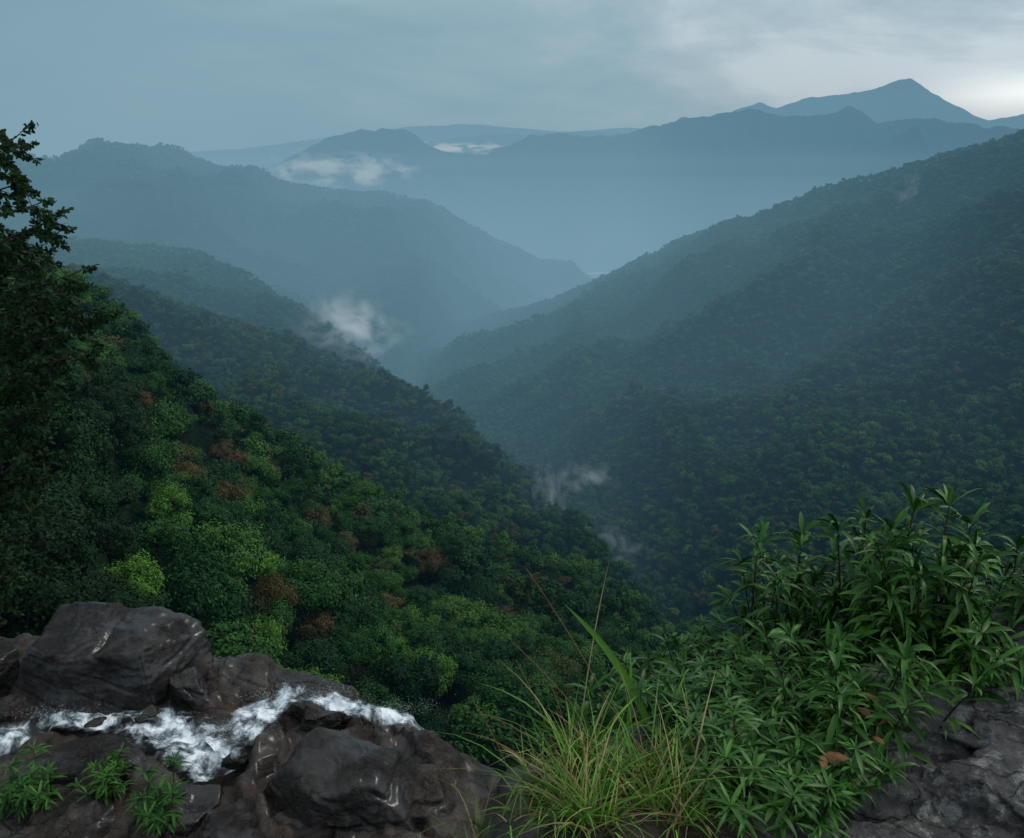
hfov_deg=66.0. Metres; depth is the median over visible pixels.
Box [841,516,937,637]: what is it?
shrub
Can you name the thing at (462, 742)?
tree
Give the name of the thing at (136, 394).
tree
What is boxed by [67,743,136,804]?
plant
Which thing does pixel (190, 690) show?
boulder
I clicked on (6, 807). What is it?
plant
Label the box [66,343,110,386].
tree
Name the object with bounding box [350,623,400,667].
tree
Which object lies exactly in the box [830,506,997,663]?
shrub
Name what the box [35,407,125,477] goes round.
tree
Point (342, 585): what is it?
tree
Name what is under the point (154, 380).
tree
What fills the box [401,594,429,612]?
tree
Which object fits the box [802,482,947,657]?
shrub
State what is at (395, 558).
tree
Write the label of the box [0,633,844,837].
ground
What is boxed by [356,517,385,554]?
tree
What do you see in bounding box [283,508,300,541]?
tree
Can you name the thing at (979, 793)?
rock outcrop
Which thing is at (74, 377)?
tree
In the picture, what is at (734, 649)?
shrub
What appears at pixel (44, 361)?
tree
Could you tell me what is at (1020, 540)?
shrub
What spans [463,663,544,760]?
tree
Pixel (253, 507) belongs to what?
tree
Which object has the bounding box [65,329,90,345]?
tree
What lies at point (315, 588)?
tree
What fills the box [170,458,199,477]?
tree
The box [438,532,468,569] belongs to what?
tree
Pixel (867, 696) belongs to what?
fallen leaf
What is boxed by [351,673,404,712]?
tree
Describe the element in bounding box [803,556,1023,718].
shrub
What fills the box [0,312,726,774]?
hillside
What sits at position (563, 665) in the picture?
tree
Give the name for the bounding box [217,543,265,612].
tree
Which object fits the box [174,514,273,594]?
tree
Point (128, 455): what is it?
tree
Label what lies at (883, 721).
fallen leaf
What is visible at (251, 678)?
rock slab
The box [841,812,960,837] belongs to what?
rock outcrop
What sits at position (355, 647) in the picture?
tree
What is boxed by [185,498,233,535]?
tree
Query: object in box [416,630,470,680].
tree
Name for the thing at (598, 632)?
tree
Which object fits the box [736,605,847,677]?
shrub
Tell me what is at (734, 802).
shrub
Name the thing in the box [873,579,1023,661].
shrub
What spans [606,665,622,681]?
tree
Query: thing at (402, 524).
tree
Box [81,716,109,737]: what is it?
boulder
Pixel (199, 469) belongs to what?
tree
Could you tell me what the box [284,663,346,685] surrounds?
tree
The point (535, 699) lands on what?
grass
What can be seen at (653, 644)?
tree
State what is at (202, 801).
boulder
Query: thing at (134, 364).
tree
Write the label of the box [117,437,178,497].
tree
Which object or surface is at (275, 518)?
tree
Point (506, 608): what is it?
tree
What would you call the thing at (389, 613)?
tree
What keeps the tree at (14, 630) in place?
on the hillside
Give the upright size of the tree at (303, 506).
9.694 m
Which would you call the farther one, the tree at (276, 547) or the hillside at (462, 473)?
the hillside at (462, 473)
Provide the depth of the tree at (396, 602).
147.41 m
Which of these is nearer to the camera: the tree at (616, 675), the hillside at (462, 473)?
the tree at (616, 675)
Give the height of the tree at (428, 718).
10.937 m
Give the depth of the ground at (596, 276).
4908.54 m
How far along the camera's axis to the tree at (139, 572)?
68.77 m
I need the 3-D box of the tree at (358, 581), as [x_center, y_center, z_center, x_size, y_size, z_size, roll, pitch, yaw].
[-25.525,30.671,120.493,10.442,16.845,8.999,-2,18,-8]
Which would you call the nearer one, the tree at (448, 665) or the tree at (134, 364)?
the tree at (448, 665)
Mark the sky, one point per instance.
(192, 75)
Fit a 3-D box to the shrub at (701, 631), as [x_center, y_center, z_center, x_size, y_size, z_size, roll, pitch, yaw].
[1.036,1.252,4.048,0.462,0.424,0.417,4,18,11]
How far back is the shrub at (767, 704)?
3.46 m
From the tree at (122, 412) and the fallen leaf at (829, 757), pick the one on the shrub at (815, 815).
the fallen leaf at (829, 757)
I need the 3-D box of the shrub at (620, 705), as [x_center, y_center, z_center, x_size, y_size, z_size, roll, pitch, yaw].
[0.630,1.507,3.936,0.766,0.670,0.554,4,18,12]
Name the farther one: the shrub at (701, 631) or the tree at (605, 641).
the tree at (605, 641)
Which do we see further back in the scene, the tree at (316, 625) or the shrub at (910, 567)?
the tree at (316, 625)
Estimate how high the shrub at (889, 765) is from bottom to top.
0.408 m
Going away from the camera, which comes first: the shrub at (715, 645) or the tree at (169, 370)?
the shrub at (715, 645)
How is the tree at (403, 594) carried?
on the hillside at (200, 436)
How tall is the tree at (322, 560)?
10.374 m
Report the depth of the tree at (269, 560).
107.19 m
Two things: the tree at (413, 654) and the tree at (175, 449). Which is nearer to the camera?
the tree at (413, 654)
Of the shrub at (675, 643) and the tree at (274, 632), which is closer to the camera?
the shrub at (675, 643)
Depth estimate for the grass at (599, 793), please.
2.88 m
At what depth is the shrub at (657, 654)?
3.89 m
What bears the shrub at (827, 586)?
on the ground at (268, 755)
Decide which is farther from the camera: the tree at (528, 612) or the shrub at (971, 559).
the tree at (528, 612)
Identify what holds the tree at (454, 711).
on the hillside at (200, 436)
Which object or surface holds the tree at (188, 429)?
on the hillside at (200, 436)
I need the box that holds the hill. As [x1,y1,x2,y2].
[0,142,590,381]
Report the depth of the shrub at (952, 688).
3.36 m
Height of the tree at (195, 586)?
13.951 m
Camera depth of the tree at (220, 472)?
158.44 m
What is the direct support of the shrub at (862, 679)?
on the ground at (268, 755)
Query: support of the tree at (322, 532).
on the hillside at (200, 436)
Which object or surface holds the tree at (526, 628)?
on the hillside at (200, 436)
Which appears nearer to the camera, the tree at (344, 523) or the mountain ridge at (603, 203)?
the tree at (344, 523)
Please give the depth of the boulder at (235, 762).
9.75 m
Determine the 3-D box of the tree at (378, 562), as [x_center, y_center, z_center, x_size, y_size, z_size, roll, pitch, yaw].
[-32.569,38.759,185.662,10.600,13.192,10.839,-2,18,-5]
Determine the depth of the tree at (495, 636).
149.95 m
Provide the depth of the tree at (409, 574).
190.51 m
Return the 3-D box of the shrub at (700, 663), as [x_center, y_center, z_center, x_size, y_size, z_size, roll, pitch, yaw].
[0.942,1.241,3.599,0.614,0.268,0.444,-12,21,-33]
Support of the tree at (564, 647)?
on the hillside at (200, 436)
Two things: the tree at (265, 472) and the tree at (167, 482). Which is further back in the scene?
the tree at (265, 472)
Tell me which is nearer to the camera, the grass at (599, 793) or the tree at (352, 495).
the grass at (599, 793)
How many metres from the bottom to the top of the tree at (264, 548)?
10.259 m
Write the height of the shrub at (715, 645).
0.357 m
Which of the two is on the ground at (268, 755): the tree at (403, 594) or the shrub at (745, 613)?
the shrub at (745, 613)
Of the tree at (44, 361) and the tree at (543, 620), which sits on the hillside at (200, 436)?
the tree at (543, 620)
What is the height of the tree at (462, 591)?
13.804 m
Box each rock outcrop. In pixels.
[833,730,932,823]
[841,654,1023,763]
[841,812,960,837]
[906,762,945,804]
[920,738,1023,837]
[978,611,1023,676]
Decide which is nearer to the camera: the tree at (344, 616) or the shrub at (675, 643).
the shrub at (675, 643)
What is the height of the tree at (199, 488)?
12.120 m
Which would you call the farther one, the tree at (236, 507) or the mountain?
the mountain
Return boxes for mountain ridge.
[54,124,638,166]
[264,106,1021,271]
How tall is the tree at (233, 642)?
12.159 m
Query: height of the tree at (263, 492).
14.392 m
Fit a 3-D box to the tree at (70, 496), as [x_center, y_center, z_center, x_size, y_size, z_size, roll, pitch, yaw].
[-37.966,8.464,60.412,9.900,12.996,9.005,-5,18,-15]
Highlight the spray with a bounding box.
[25,680,455,742]
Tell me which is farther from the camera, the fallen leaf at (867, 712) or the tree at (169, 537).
the tree at (169, 537)
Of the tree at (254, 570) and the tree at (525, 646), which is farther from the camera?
the tree at (525, 646)
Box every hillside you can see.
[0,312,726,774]
[28,240,599,529]
[89,279,692,624]
[412,141,1023,638]
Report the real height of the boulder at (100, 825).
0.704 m
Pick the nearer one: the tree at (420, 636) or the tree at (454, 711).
the tree at (454, 711)
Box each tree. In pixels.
[0,120,123,626]
[0,480,78,532]
[0,503,107,632]
[0,614,47,637]
[7,457,87,522]
[13,385,93,443]
[20,546,102,626]
[28,565,149,629]
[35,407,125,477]
[45,356,83,393]
[47,361,90,403]
[51,329,75,348]
[58,469,121,538]
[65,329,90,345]
[65,395,110,415]
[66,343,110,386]
[66,382,123,410]
[73,341,89,346]
[78,475,147,524]
[80,369,92,382]
[81,513,143,566]
[82,358,146,390]
[84,338,129,366]
[98,378,148,454]
[99,545,168,602]
[110,420,155,450]
[114,351,145,376]
[115,396,190,448]
[117,338,159,365]
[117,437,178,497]
[118,436,173,473]
[119,575,176,606]
[122,516,195,575]
[123,381,147,412]
[126,348,155,379]
[129,369,166,405]
[136,355,181,403]
[138,389,154,405]
[144,482,195,560]
[147,477,188,519]
[157,535,256,638]
[161,439,184,457]
[168,443,200,464]
[168,469,189,484]
[169,461,208,476]
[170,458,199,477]
[171,451,216,484]
[172,405,199,443]
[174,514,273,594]
[178,471,221,529]
[180,418,192,444]
[181,542,226,569]
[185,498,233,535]
[186,443,206,459]
[203,457,247,487]
[203,611,285,667]
[207,441,232,460]
[210,457,246,477]
[212,479,251,503]
[215,496,247,528]
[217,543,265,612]
[223,451,252,470]
[230,494,287,531]
[232,502,294,542]
[237,454,282,488]
[237,472,255,501]
[238,474,257,492]
[243,613,290,658]
[247,552,285,581]
[247,592,299,641]
[248,541,270,581]
[248,571,301,614]
[251,458,280,485]
[252,485,281,506]
[254,527,293,570]
[267,553,342,618]
[269,449,314,492]
[269,486,299,514]
[277,538,339,570]
[280,635,351,680]
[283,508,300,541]
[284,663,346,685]
[285,512,314,530]
[285,524,312,546]
[289,556,356,614]
[294,609,337,643]
[295,498,324,518]
[299,503,332,527]
[301,519,333,546]
[301,556,335,603]
[322,564,379,625]
[325,532,351,555]
[327,597,386,676]
[328,498,351,518]
[328,513,355,538]
[333,629,375,681]
[336,529,358,556]
[339,477,383,523]
[341,551,373,574]
[346,648,445,706]
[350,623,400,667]
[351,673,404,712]
[355,567,382,592]
[355,618,394,638]
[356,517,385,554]
[360,552,393,582]
[369,568,405,596]
[373,529,404,568]
[379,590,404,610]
[379,600,402,625]
[379,633,412,657]
[381,544,403,570]
[382,516,420,552]
[382,645,422,706]
[387,603,444,651]
[389,588,408,608]
[393,561,419,586]
[397,694,452,739]
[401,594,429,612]
[404,583,436,606]
[406,621,450,659]
[415,545,446,584]
[415,580,447,600]
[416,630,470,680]
[417,648,459,710]
[418,604,447,624]
[426,592,491,630]
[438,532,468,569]
[443,695,502,748]
[444,661,487,701]
[444,727,480,762]
[446,650,499,700]
[455,579,483,600]
[456,625,486,646]
[458,620,481,630]
[460,606,491,628]
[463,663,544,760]
[464,585,502,609]
[464,638,511,661]
[471,625,505,646]
[473,657,522,682]
[477,606,522,642]
[483,627,539,661]
[489,605,521,617]
[502,633,537,670]
[509,615,531,637]
[513,621,537,639]
[514,653,560,684]
[516,606,539,630]
[517,611,541,634]
[520,671,560,702]
[530,612,551,635]
[530,644,586,718]
[534,633,556,655]
[538,636,576,659]
[544,673,570,716]
[551,616,590,641]
[559,710,620,727]
[560,630,595,658]
[566,661,619,702]
[569,641,609,677]
[581,623,602,646]
[597,594,635,629]
[597,632,646,670]
[598,634,632,651]
[599,617,623,640]
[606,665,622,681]
[641,629,678,660]
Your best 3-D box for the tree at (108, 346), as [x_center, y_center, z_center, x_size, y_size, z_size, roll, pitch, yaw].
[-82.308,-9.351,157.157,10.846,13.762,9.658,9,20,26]
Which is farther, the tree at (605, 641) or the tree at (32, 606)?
the tree at (605, 641)
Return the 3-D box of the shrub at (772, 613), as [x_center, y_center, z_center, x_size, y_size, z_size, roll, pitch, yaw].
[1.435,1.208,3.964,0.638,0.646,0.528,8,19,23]
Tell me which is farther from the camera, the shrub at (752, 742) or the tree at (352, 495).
the tree at (352, 495)
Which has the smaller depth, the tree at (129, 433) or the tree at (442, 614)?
the tree at (129, 433)
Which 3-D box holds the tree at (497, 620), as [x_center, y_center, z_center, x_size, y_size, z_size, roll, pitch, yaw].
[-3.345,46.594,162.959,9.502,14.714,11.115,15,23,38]
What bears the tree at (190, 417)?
on the hillside at (200, 436)
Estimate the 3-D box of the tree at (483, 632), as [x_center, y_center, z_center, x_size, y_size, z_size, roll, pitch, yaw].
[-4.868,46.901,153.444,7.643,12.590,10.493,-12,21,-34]
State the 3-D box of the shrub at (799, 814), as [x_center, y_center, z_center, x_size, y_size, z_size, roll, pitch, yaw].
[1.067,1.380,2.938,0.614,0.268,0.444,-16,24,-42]
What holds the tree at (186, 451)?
on the hillside at (200, 436)
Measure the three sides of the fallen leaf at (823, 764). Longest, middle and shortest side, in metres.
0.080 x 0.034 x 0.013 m
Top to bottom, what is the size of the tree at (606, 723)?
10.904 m
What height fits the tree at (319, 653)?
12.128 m
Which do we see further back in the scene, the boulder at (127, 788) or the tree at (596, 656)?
the tree at (596, 656)
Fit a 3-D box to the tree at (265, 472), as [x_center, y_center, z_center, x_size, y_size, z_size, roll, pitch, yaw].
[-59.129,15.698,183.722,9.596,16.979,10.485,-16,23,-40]
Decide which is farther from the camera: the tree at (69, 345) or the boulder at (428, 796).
the tree at (69, 345)
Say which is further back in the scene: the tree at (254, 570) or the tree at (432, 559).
the tree at (432, 559)
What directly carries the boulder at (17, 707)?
on the ground at (268, 755)
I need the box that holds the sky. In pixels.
[0,0,1023,158]
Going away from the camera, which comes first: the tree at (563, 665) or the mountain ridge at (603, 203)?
the tree at (563, 665)
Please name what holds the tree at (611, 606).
on the hillside at (200, 436)
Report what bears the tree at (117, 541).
on the hillside at (200, 436)
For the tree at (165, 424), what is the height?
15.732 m
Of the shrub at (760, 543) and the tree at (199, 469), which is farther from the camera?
the tree at (199, 469)
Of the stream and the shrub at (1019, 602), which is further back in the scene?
the stream
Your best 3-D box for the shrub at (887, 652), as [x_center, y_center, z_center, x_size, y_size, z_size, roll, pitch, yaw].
[1.383,1.242,3.434,0.744,0.876,0.716,-5,18,-15]
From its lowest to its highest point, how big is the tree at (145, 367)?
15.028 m
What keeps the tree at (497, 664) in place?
on the hillside at (200, 436)
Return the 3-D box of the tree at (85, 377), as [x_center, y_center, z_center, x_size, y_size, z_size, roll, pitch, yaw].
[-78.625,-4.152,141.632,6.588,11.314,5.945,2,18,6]
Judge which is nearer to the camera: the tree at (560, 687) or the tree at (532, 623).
the tree at (560, 687)
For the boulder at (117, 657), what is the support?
on the ground at (268, 755)
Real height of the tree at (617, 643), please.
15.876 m
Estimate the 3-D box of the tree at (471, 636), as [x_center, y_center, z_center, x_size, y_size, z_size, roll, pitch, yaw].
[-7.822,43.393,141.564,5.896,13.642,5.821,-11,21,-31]
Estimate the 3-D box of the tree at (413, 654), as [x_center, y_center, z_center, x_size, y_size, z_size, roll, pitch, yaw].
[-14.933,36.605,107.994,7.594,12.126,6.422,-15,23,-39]
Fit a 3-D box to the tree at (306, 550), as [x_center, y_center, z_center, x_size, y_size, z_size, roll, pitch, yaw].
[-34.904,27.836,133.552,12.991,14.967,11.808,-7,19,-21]
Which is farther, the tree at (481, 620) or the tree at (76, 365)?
the tree at (481, 620)
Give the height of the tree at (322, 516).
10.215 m
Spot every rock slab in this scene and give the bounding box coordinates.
[204,659,269,718]
[236,652,359,724]
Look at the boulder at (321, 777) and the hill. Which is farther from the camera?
the hill
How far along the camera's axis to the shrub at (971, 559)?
3.63 m
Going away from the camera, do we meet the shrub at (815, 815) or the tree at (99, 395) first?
the shrub at (815, 815)
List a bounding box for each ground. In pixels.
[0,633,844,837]
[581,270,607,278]
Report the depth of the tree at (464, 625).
164.63 m
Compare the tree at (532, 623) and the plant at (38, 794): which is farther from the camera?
the tree at (532, 623)
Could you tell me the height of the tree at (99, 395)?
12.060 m
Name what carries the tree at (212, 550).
on the hillside at (200, 436)
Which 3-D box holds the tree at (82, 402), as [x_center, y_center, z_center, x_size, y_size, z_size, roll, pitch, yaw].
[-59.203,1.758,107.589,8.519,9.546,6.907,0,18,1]
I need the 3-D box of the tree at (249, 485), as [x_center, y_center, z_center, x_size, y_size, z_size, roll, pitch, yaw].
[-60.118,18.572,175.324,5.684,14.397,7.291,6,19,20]
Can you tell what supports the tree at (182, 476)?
on the hillside at (200, 436)
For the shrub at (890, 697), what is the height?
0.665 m
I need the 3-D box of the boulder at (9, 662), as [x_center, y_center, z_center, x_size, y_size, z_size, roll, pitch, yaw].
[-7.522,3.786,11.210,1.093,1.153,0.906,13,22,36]
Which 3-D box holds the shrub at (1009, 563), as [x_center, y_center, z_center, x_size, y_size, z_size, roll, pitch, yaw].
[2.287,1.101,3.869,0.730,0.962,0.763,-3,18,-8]
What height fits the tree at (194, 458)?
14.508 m
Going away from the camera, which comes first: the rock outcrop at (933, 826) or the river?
the rock outcrop at (933, 826)
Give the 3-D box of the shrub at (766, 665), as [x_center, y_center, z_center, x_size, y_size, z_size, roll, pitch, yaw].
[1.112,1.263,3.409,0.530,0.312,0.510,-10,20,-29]
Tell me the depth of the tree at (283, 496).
181.26 m
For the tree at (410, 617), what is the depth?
131.03 m
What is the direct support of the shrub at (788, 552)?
on the ground at (268, 755)
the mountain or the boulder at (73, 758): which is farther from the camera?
the mountain
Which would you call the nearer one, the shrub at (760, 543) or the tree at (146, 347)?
the shrub at (760, 543)
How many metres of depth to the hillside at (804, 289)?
892.02 m
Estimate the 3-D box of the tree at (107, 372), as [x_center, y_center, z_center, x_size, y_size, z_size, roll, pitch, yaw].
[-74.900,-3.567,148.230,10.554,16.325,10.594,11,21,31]
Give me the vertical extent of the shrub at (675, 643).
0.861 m
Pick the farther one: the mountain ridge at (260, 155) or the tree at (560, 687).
the mountain ridge at (260, 155)
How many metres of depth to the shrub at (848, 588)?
3.93 m
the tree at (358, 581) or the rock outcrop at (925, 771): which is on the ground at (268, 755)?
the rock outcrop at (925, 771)
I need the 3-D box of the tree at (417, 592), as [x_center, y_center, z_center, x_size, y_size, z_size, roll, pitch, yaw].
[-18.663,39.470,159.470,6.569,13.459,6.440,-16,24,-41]
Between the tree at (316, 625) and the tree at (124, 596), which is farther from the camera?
the tree at (316, 625)
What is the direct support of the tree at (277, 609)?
on the hillside at (200, 436)
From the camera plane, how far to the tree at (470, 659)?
122.10 m
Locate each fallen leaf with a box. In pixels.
[819,755,827,767]
[821,752,848,761]
[857,707,870,715]
[860,691,880,701]
[873,736,883,743]
[879,716,892,723]
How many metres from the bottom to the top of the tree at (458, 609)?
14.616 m
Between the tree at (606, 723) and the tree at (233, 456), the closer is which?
the tree at (606, 723)
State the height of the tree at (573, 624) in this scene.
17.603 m
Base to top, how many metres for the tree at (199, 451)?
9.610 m
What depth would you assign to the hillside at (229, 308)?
1183.74 m
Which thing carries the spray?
on the stream
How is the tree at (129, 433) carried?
on the hillside at (200, 436)
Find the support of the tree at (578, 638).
on the hillside at (200, 436)
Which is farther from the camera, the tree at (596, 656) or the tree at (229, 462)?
the tree at (229, 462)
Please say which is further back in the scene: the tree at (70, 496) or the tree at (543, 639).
the tree at (543, 639)
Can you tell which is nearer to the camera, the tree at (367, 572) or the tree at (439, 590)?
the tree at (367, 572)
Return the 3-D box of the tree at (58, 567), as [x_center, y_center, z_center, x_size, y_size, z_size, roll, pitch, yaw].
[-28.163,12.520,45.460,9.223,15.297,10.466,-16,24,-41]
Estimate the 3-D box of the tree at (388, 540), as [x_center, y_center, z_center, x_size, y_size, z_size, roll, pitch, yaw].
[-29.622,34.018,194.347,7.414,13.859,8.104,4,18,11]
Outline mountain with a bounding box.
[257,78,1023,168]
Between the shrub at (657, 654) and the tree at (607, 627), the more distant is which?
the tree at (607, 627)
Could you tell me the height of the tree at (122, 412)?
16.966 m
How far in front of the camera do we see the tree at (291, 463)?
189.22 m
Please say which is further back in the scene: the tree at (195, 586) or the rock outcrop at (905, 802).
the tree at (195, 586)
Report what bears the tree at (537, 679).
on the hillside at (200, 436)
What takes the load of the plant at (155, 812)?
on the ground at (268, 755)
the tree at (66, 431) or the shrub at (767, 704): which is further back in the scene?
the tree at (66, 431)
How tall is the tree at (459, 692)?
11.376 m
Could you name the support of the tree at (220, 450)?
on the hillside at (200, 436)
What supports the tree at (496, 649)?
on the hillside at (200, 436)
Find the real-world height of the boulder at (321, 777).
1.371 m
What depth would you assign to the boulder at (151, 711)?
10.49 m
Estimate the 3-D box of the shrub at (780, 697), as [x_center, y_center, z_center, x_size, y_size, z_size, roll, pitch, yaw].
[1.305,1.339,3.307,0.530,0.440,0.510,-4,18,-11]
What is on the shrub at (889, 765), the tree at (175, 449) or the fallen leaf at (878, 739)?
the fallen leaf at (878, 739)
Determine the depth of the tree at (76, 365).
123.94 m
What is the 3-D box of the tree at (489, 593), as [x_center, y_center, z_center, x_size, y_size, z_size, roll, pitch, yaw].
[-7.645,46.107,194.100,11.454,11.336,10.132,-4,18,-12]
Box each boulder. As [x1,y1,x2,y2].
[0,640,19,697]
[0,693,44,726]
[0,796,116,837]
[8,601,213,739]
[14,733,154,784]
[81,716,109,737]
[101,763,169,799]
[128,783,223,836]
[134,704,162,726]
[170,666,209,714]
[202,810,334,837]
[221,753,248,772]
[262,727,421,836]
[299,706,345,731]
[410,764,448,826]
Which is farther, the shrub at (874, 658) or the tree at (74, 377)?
the tree at (74, 377)
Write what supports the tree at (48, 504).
on the hillside at (200, 436)
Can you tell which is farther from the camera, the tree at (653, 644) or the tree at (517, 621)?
the tree at (653, 644)
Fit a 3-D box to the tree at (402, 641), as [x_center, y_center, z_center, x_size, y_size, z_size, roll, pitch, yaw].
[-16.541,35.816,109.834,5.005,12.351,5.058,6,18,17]
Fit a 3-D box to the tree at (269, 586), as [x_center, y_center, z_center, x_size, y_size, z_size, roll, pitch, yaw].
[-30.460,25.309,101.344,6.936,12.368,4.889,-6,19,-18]
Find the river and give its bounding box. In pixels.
[585,272,609,273]
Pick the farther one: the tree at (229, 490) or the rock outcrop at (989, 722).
the tree at (229, 490)
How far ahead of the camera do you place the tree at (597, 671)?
137.84 m
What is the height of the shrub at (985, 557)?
1.370 m
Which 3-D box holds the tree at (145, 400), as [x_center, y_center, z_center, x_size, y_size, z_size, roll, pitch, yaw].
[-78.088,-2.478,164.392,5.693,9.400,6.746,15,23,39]
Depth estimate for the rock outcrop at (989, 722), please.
3.29 m
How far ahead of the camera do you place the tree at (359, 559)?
154.98 m
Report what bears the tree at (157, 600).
on the hillside at (200, 436)
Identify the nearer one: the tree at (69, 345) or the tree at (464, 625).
the tree at (69, 345)
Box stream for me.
[0,686,441,781]
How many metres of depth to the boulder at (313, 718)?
10.42 m
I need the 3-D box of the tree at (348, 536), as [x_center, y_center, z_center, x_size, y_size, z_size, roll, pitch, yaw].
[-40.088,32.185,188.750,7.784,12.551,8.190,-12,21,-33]
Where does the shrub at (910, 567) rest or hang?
on the ground at (268, 755)
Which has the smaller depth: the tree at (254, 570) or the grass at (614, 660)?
the grass at (614, 660)
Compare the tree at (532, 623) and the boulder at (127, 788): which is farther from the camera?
the tree at (532, 623)
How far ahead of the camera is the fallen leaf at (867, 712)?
3.22 m
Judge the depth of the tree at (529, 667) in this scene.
135.66 m
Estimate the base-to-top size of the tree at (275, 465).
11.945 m
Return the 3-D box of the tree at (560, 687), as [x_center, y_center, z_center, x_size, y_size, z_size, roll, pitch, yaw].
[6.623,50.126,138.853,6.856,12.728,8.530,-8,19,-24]
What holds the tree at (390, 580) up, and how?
on the hillside at (200, 436)
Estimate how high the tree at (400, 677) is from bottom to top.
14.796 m
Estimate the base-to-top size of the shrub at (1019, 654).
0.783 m
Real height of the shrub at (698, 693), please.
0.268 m
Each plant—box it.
[0,739,66,821]
[0,767,44,821]
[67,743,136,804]
[122,750,192,836]
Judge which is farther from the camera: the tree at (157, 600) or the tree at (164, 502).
the tree at (164, 502)
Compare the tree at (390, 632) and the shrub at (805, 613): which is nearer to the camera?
the shrub at (805, 613)
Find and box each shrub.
[563,647,695,738]
[601,631,693,717]
[607,651,736,739]
[646,630,751,693]
[650,653,763,715]
[659,698,785,837]
[669,611,756,682]
[671,669,785,762]
[684,615,783,687]
[689,685,821,820]
[703,651,833,754]
[707,529,824,665]
[715,632,826,710]
[716,741,879,837]
[722,520,842,674]
[728,585,862,689]
[729,661,829,741]
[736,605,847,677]
[744,619,944,755]
[747,719,883,837]
[755,703,918,827]
[760,668,900,772]
[767,621,896,733]
[772,511,883,679]
[780,570,942,674]
[794,573,926,638]
[801,660,939,773]
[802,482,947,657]
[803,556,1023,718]
[808,539,884,669]
[820,595,1023,700]
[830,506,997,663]
[840,483,1007,673]
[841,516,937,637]
[851,602,1008,765]
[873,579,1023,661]
[875,531,1023,706]
[907,502,1023,683]
[930,549,1023,654]
[941,525,1023,690]
[946,524,1023,614]
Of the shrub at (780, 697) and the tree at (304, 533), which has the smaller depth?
the shrub at (780, 697)
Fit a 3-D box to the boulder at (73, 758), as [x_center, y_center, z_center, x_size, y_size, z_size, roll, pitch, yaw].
[-5.246,4.336,9.596,1.758,0.691,0.635,-2,18,-5]
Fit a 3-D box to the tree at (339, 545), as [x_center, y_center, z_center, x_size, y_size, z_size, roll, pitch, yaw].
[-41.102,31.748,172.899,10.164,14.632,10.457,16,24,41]
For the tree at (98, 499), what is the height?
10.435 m
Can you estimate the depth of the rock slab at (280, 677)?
11.14 m
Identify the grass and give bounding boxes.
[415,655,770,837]
[465,568,621,768]
[507,604,685,747]
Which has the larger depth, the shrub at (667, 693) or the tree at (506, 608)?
the tree at (506, 608)
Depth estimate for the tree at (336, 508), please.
193.69 m

